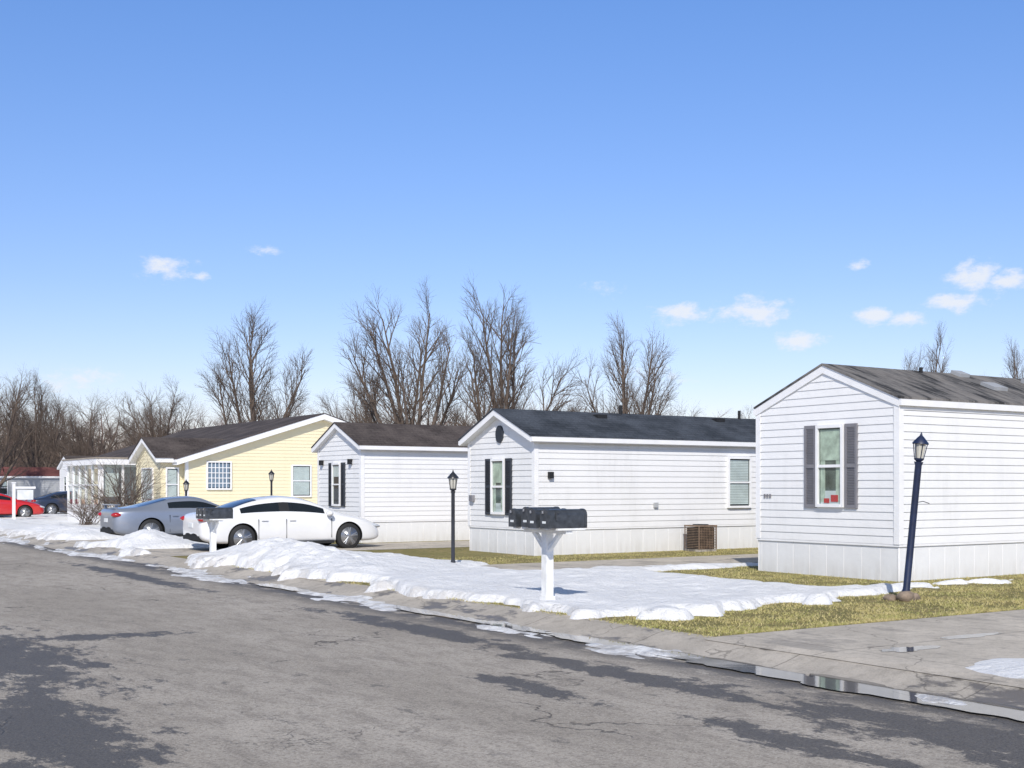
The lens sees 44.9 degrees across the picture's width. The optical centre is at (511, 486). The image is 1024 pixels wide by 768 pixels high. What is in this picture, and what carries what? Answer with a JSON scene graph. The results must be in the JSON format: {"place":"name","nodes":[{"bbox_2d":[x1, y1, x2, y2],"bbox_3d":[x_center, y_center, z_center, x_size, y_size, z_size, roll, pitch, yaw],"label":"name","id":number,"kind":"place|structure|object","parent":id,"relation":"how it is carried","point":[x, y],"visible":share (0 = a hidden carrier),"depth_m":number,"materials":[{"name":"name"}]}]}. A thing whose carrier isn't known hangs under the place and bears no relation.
{"place":"outdoors","nodes":[
{"label":"outdoors","id":0,"kind":"place"},
{"bbox_2d":[136,448,182,503],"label":"bay walls","id":1,"kind":"structure","parent":0,"point":[152,463],"depth_m":47.81,"materials":[{"name":"plastic"}]},
{"bbox_2d":[141,468,153,500],"bbox_3d":[-14.291,-0.100,48.610,0.082,1.310,1.410,0,0,-33],"label":"window","id":2,"kind":"structure","parent":1,"relation":"attached to","point":[150,490],"depth_m":48.52,"materials":[{"name":"clear glass"}]},
{"bbox_2d":[165,467,178,496],"bbox_3d":[-13.036,-0.100,47.589,0.510,1.310,0.082,0,0,-33],"label":"window","id":3,"kind":"structure","parent":1,"relation":"attached to","point":[172,488],"depth_m":47.59,"materials":[{"name":"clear glass"}]},
{"bbox_2d":[128,437,224,463],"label":"bay roof","id":4,"kind":"structure","parent":1,"relation":"on","point":[164,449],"depth_m":48.56,"materials":[{"name":"grey"}]},
{"bbox_2d":[0,542,1023,767],"bbox_3d":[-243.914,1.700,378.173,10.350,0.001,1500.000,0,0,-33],"label":"road","id":5,"kind":"structure","parent":0,"point":[104,663],"depth_m":9.97,"materials":[{"name":"grey asphalt"}]},
{"bbox_2d":[0,531,1023,706],"bbox_3d":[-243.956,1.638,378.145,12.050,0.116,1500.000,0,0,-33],"label":"curb","id":6,"kind":"structure","parent":5,"relation":"on","point":[894,678],"depth_m":13.67,"materials":[{"name":"concrete"}]},
{"bbox_2d":[0,536,967,710],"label":"gutter snow","id":7,"kind":"structure","parent":6,"relation":"on","point":[629,651],"depth_m":17.47,"materials":[{"name":"white snow"}]},
{"bbox_2d":[257,583,1023,720],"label":"puddle","id":8,"kind":"object","parent":6,"relation":"on","point":[832,682],"visible":0.98,"depth_m":11.20,"materials":[{"name":"grey"}]},
{"bbox_2d":[0,0,1023,621],"label":"sky","id":9,"kind":"structure","parent":0,"point":[785,189],"materials":[{"name":"blue"}]},
{"bbox_2d":[59,539,1023,687],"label":"driveway","id":10,"kind":"structure","parent":0,"point":[865,643],"depth_m":12.98,"materials":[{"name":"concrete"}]},
{"bbox_2d":[98,496,219,536],"bbox_3d":[-9.639,0.932,36.715,4.798,1.335,2.194,0,0,-33],"label":"coupe car","id":11,"kind":"object","parent":10,"relation":"on","point":[163,514],"visible":0.48,"depth_m":35.44,"materials":[{"name":"silver paint"}]},
{"bbox_2d":[180,495,379,548],"bbox_3d":[-5.912,0.908,31.924,4.908,1.385,2.194,0,0,-32],"label":"sedan car","id":12,"kind":"object","parent":10,"relation":"on","point":[272,516],"visible":0.82,"depth_m":31.11,"materials":[{"name":"white paint"}]},
{"bbox_2d":[965,658,1023,678],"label":"driveway snow","id":13,"kind":"structure","parent":10,"relation":"on","point":[1009,667],"depth_m":10.71,"materials":[{"name":"white snow"}]},
{"bbox_2d":[110,540,1023,636],"bbox_3d":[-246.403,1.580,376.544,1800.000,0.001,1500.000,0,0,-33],"label":"ground","id":14,"kind":"structure","parent":0,"point":[445,553],"depth_m":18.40,"materials":[{"name":"green plant"}]},
{"bbox_2d":[0,493,44,516],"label":"sedan car","id":15,"kind":"object","parent":14,"relation":"on","point":[23,508],"visible":0.87,"depth_m":60.83,"materials":[{"name":"red paint"}]},
{"bbox_2d":[11,482,35,518],"bbox_3d":[-22.453,0.705,57.012,1.040,1.850,0.180,0,0,-33],"label":"yard sign","id":16,"kind":"object","parent":14,"relation":"on","point":[24,494],"visible":0.91,"depth_m":56.92,"materials":[{"name":"white wood"}]},
{"bbox_2d":[0,368,55,487],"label":"bare tree","id":17,"kind":"object","parent":14,"relation":"on","point":[5,446],"visible":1,"depth_m":81.06,"materials":[{"name":"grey plant"}]},
{"bbox_2d":[0,367,72,466],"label":"bare tree","id":18,"kind":"object","parent":14,"relation":"on","point":[27,458],"visible":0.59,"depth_m":94.62,"materials":[{"name":"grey plant"}]},
{"bbox_2d":[0,512,99,537],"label":"snow","id":19,"kind":"structure","parent":14,"relation":"on","point":[10,527],"depth_m":48.21,"materials":[{"name":"white snow"}]},
{"bbox_2d":[25,491,76,513],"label":"sedan car","id":20,"kind":"object","parent":14,"relation":"on","point":[47,502],"visible":0.32,"depth_m":68.06,"materials":[{"name":"blue paint"}]},
{"bbox_2d":[34,392,122,470],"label":"bare tree","id":21,"kind":"object","parent":14,"relation":"on","point":[74,447],"visible":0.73,"depth_m":89.60,"materials":[{"name":"grey plant"}]},
{"bbox_2d":[50,482,127,524],"bbox_3d":[-16.607,0.684,49.280,3.138,1.806,3.127,0,0,32],"label":"bare shrub","id":22,"kind":"object","parent":14,"relation":"on","point":[89,518],"visible":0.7,"depth_m":48.91,"materials":[{"name":"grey plant"}]},
{"bbox_2d":[62,457,135,523],"bbox_3d":[-17.604,0.180,53.492,2.180,2.800,5.660,0,0,-33],"label":"sun porch","id":23,"kind":"object","parent":14,"relation":"on","point":[92,460],"visible":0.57,"depth_m":52.24,"materials":[{"name":"white"}]},
{"bbox_2d":[24,526,209,556],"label":"snow","id":24,"kind":"structure","parent":14,"relation":"on","point":[126,544],"depth_m":32.79,"materials":[{"name":"white snow"}]},
{"bbox_2d":[63,446,181,513],"bbox_3d":[-14.215,-0.032,45.824,4.708,3.250,4.691,0,0,-33],"label":"bare shrub","id":25,"kind":"object","parent":14,"relation":"on","point":[133,495],"visible":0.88,"depth_m":45.80,"materials":[{"name":"grey plant"}]},
{"bbox_2d":[110,374,221,445],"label":"bare tree","id":26,"kind":"object","parent":14,"relation":"on","point":[151,428],"visible":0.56,"depth_m":84.99,"materials":[{"name":"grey plant"}]},
{"bbox_2d":[183,480,188,495],"bbox_3d":[-10.986,0.705,41.809,0.230,1.950,0.230,0,0,-33],"label":"lamp post","id":27,"kind":"object","parent":14,"relation":"on","point":[186,484],"visible":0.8,"depth_m":41.76,"materials":[{"name":"black metal"}]},
{"bbox_2d":[196,507,232,551],"bbox_3d":[-6.691,1.040,27.769,0.655,1.180,1.060,0,0,-33],"label":"mailbox cluster","id":28,"kind":"object","parent":14,"relation":"on","point":[212,517],"visible":0.99,"depth_m":27.58,"materials":[{"name":"white wood"}]},
{"bbox_2d":[187,299,314,426],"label":"bare tree","id":29,"kind":"object","parent":14,"relation":"on","point":[253,405],"visible":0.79,"depth_m":74.49,"materials":[{"name":"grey plant"}]},
{"bbox_2d":[268,469,274,494],"bbox_3d":[-8.434,0.530,43.479,0.230,2.300,0.230,0,0,-33],"label":"lamp post","id":30,"kind":"object","parent":14,"relation":"on","point":[271,473],"visible":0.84,"depth_m":43.44,"materials":[{"name":"grey metal"}]},
{"bbox_2d":[315,351,404,423],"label":"bare tree","id":31,"kind":"object","parent":14,"relation":"on","point":[338,413],"visible":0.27,"depth_m":91.91,"materials":[{"name":"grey plant"}]},
{"bbox_2d":[0,388,751,466],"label":"distant trees","id":32,"kind":"object","parent":14,"relation":"on","point":[115,441],"visible":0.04,"depth_m":116.20,"materials":[{"name":"brown plant"}]},
{"bbox_2d":[359,521,469,542],"bbox_3d":[0.981,1.285,40.139,14.400,0.630,2.900,0,0,-33],"label":"skirting","id":33,"kind":"object","parent":14,"relation":"on","point":[414,531],"visible":0.12,"depth_m":36.02,"materials":[{"name":"white plastic"}]},
{"bbox_2d":[319,431,467,520],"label":"siding walls","id":34,"kind":"structure","parent":33,"relation":"on","point":[406,485],"depth_m":35.91,"materials":[{"name":"white plastic"}]},
{"bbox_2d":[328,462,345,506],"bbox_3d":[-5.133,-0.070,36.258,0.082,1.280,1.080,0,0,-33],"label":"window","id":35,"kind":"structure","parent":34,"relation":"attached to","point":[336,484],"depth_m":36.24,"materials":[{"name":"clear glass"}]},
{"bbox_2d":[311,446,467,521],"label":"trim","id":36,"kind":"structure","parent":34,"relation":"attached to","point":[361,483],"depth_m":35.23,"materials":[{"name":"white plastic"}]},
{"bbox_2d":[311,422,471,452],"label":"roof","id":37,"kind":"structure","parent":34,"relation":"on","point":[356,435],"depth_m":36.38,"materials":[{"name":"brown"}]},
{"bbox_2d":[336,276,505,425],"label":"bare tree","id":38,"kind":"object","parent":14,"relation":"on","point":[397,416],"visible":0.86,"depth_m":69.89,"materials":[{"name":"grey plant"}]},
{"bbox_2d":[447,470,458,562],"bbox_3d":[-1.152,0.670,24.223,0.230,2.020,0.230,0,0,-33],"label":"lamp post","id":39,"kind":"object","parent":14,"relation":"on","point":[452,477],"visible":0.94,"depth_m":24.19,"materials":[{"name":"black metal"}]},
{"bbox_2d":[443,277,589,425],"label":"bare tree","id":40,"kind":"object","parent":14,"relation":"on","point":[511,368],"visible":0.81,"depth_m":71.90,"materials":[{"name":"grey plant"}]},
{"bbox_2d":[509,506,586,599],"bbox_3d":[0.442,0.947,16.602,0.659,1.365,1.060,0,0,-33],"label":"mailbox cluster","id":41,"kind":"object","parent":14,"relation":"on","point":[546,522],"visible":0.98,"depth_m":16.52,"materials":[{"name":"black wood"}]},
{"bbox_2d":[127,537,1013,620],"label":"snow","id":42,"kind":"structure","parent":14,"relation":"on","point":[644,593],"depth_m":19.28,"materials":[{"name":"white snow"}]},
{"bbox_2d":[470,525,757,555],"bbox_3d":[6.421,1.285,34.019,16.000,0.630,2.900,0,0,-33],"label":"skirting","id":43,"kind":"object","parent":14,"relation":"on","point":[522,542],"visible":0.27,"depth_m":29.94,"materials":[{"name":"white plastic"}]},
{"bbox_2d":[470,418,755,527],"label":"siding walls","id":44,"kind":"structure","parent":43,"relation":"on","point":[610,485],"depth_m":30.05,"materials":[{"name":"white plastic"}]},
{"bbox_2d":[485,458,512,514],"bbox_3d":[-0.335,-0.005,29.658,0.082,1.350,1.150,0,0,-33],"label":"window","id":45,"kind":"structure","parent":44,"relation":"attached to","point":[498,486],"depth_m":29.64,"materials":[{"name":"glass"}]},
{"bbox_2d":[495,426,503,442],"bbox_3d":[-0.299,-1.260,29.622,0.060,0.416,0.320,0,0,-33],"label":"gable vent","id":46,"kind":"object","parent":44,"relation":"attached to","point":[499,434],"visible":1,"depth_m":29.59,"materials":[{"name":"grey plastic"}]},
{"bbox_2d":[469,472,658,506],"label":"wall fittings","id":47,"kind":"object","parent":44,"relation":"attached to","point":[550,475],"depth_m":30.32,"materials":[{"name":"grey"}]},
{"bbox_2d":[458,408,755,447],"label":"roof","id":48,"kind":"structure","parent":44,"relation":"on","point":[527,424],"depth_m":30.49,"materials":[{"name":"grey"}]},
{"bbox_2d":[458,437,755,529],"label":"trim","id":49,"kind":"structure","parent":44,"relation":"attached to","point":[535,474],"depth_m":29.66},
{"bbox_2d":[727,457,751,507],"bbox_3d":[5.840,-0.120,31.857,0.810,1.310,0.082,0,0,-33],"label":"window","id":50,"kind":"structure","parent":44,"relation":"attached to","point":[739,482],"depth_m":31.87,"materials":[{"name":"white glass"}]},
{"bbox_2d":[564,310,685,415],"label":"bare tree","id":51,"kind":"object","parent":14,"relation":"on","point":[624,399],"visible":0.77,"depth_m":80.26,"materials":[{"name":"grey plant"}]},
{"bbox_2d":[684,524,716,551],"bbox_3d":[4.643,1.248,30.526,0.593,0.665,0.549,0,0,-33],"label":"air conditioner","id":52,"kind":"object","parent":14,"relation":"on","point":[700,537],"visible":1,"depth_m":30.35,"materials":[{"name":"metal"}]},
{"bbox_2d":[758,540,1023,581],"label":"skirting","id":53,"kind":"object","parent":14,"relation":"on","point":[883,563],"visible":0.6,"depth_m":21.74,"materials":[{"name":"white plastic"}]},
{"bbox_2d":[760,374,1023,544],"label":"siding walls","id":54,"kind":"structure","parent":53,"relation":"on","point":[972,482],"depth_m":21.73,"materials":[{"name":"white plastic"}]},
{"bbox_2d":[804,423,857,507],"bbox_3d":[5.606,-0.365,21.857,0.082,1.470,1.210,0,0,-33],"label":"window","id":55,"kind":"structure","parent":54,"relation":"attached to","point":[830,465],"depth_m":21.83,"materials":[{"name":"glass"}]},
{"bbox_2d":[753,363,1023,415],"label":"roof","id":56,"kind":"structure","parent":54,"relation":"on","point":[893,386],"depth_m":22.20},
{"bbox_2d":[753,399,1023,546],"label":"trim","id":57,"kind":"structure","parent":54,"relation":"attached to","point":[898,476],"depth_m":21.04,"materials":[{"name":"white plastic"}]},
{"bbox_2d":[883,591,920,601],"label":"rocks","id":58,"kind":"object","parent":14,"relation":"on","point":[906,596],"visible":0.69,"depth_m":17.18,"materials":[{"name":"brown stone"}]},
{"bbox_2d":[902,432,928,590],"bbox_3d":[5.631,0.458,17.360,0.222,2.455,0.388,0,0,-78],"label":"lamp post","id":59,"kind":"object","parent":14,"relation":"on","point":[920,442],"visible":0.9,"depth_m":17.30,"materials":[{"name":"metal"}]},
{"bbox_2d":[902,321,953,372],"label":"bare tree","id":60,"kind":"object","parent":14,"relation":"on","point":[933,363],"visible":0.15,"depth_m":77.54,"materials":[{"name":"brown plant"}]},
{"bbox_2d":[984,335,1023,378],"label":"bare tree","id":61,"kind":"object","parent":14,"relation":"on","point":[1014,367],"visible":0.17,"depth_m":69.94,"materials":[{"name":"brown plant"}]},
{"bbox_3d":[-12.253,1.285,57.532,11.300,0.630,16.300,0,0,-33],"label":"skirting","id":62,"kind":"object","parent":14,"relation":"on","visible":0},
{"bbox_2d":[78,420,331,504],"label":"siding walls","id":63,"kind":"structure","parent":62,"relation":"on","point":[254,463],"depth_m":49.35,"materials":[{"name":"yellow plastic"}]},
{"bbox_2d":[66,460,188,503],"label":"trim","id":64,"kind":"structure","parent":63,"relation":"attached to","point":[187,471],"depth_m":47.63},
{"bbox_2d":[70,413,347,469],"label":"roof","id":65,"kind":"structure","parent":63,"relation":"on","point":[235,434],"depth_m":50.83,"materials":[{"name":"brown"}]},
{"bbox_2d":[206,461,231,489],"bbox_3d":[-11.407,-0.450,48.296,1.010,1.110,0.082,0,0,-33],"label":"window","id":66,"kind":"structure","parent":63,"relation":"attached to","point":[218,475],"depth_m":48.29,"materials":[{"name":"clear glass"}]},
{"bbox_2d":[291,465,311,496],"bbox_3d":[-8.521,-0.250,50.185,0.860,1.310,0.082,0,0,-33],"label":"window","id":67,"kind":"structure","parent":63,"relation":"attached to","point":[301,480],"depth_m":50.19,"materials":[{"name":"white glass"}]},
{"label":"skirting","id":68,"kind":"object","parent":14,"relation":"on","visible":0},
{"bbox_2d":[60,464,76,490],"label":"siding walls","id":69,"kind":"structure","parent":68,"relation":"on","point":[63,472],"depth_m":75.68,"materials":[{"name":"white plastic"}]},
{"bbox_2d":[63,476,66,490],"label":"window","id":70,"kind":"structure","parent":69,"relation":"attached to","point":[64,483],"depth_m":75.05,"materials":[{"name":"white glass"}]},
{"bbox_2d":[57,456,94,469],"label":"roof","id":71,"kind":"structure","parent":69,"relation":"on","point":[61,461],"depth_m":75.30,"materials":[{"name":"white"}]},
{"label":"skirting","id":72,"kind":"object","parent":14,"relation":"on","visible":0},
{"bbox_2d":[0,478,59,500],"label":"siding walls","id":73,"kind":"structure","parent":72,"relation":"on","point":[44,486],"depth_m":87.92,"materials":[{"name":"white plastic"}]},
{"bbox_2d":[0,480,7,494],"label":"window","id":74,"kind":"structure","parent":73,"relation":"attached to","point":[4,489],"depth_m":86.70,"materials":[{"name":"white glass"}]},
{"bbox_2d":[0,467,59,475],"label":"roof","id":75,"kind":"structure","parent":73,"relation":"on","point":[41,471],"depth_m":88.63,"materials":[{"name":"red"}]},
{"bbox_2d":[0,476,59,477],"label":"trim","id":76,"kind":"structure","parent":73,"relation":"on","point":[32,477],"depth_m":87.61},
{"bbox_2d":[593,405,740,421],"bbox_3d":[4.817,-1.810,32.635,6.600,0.540,0.540,0,0,-33],"label":"roof vent","id":77,"kind":"object","parent":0,"point":[620,413],"visible":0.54,"depth_m":31.54,"materials":[{"name":"black metal"}]},
{"bbox_2d":[919,367,1023,390],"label":"roof vent","id":78,"kind":"object","parent":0,"point":[993,386],"visible":0.76,"depth_m":23.36,"materials":[{"name":"grey metal"}]}
]}

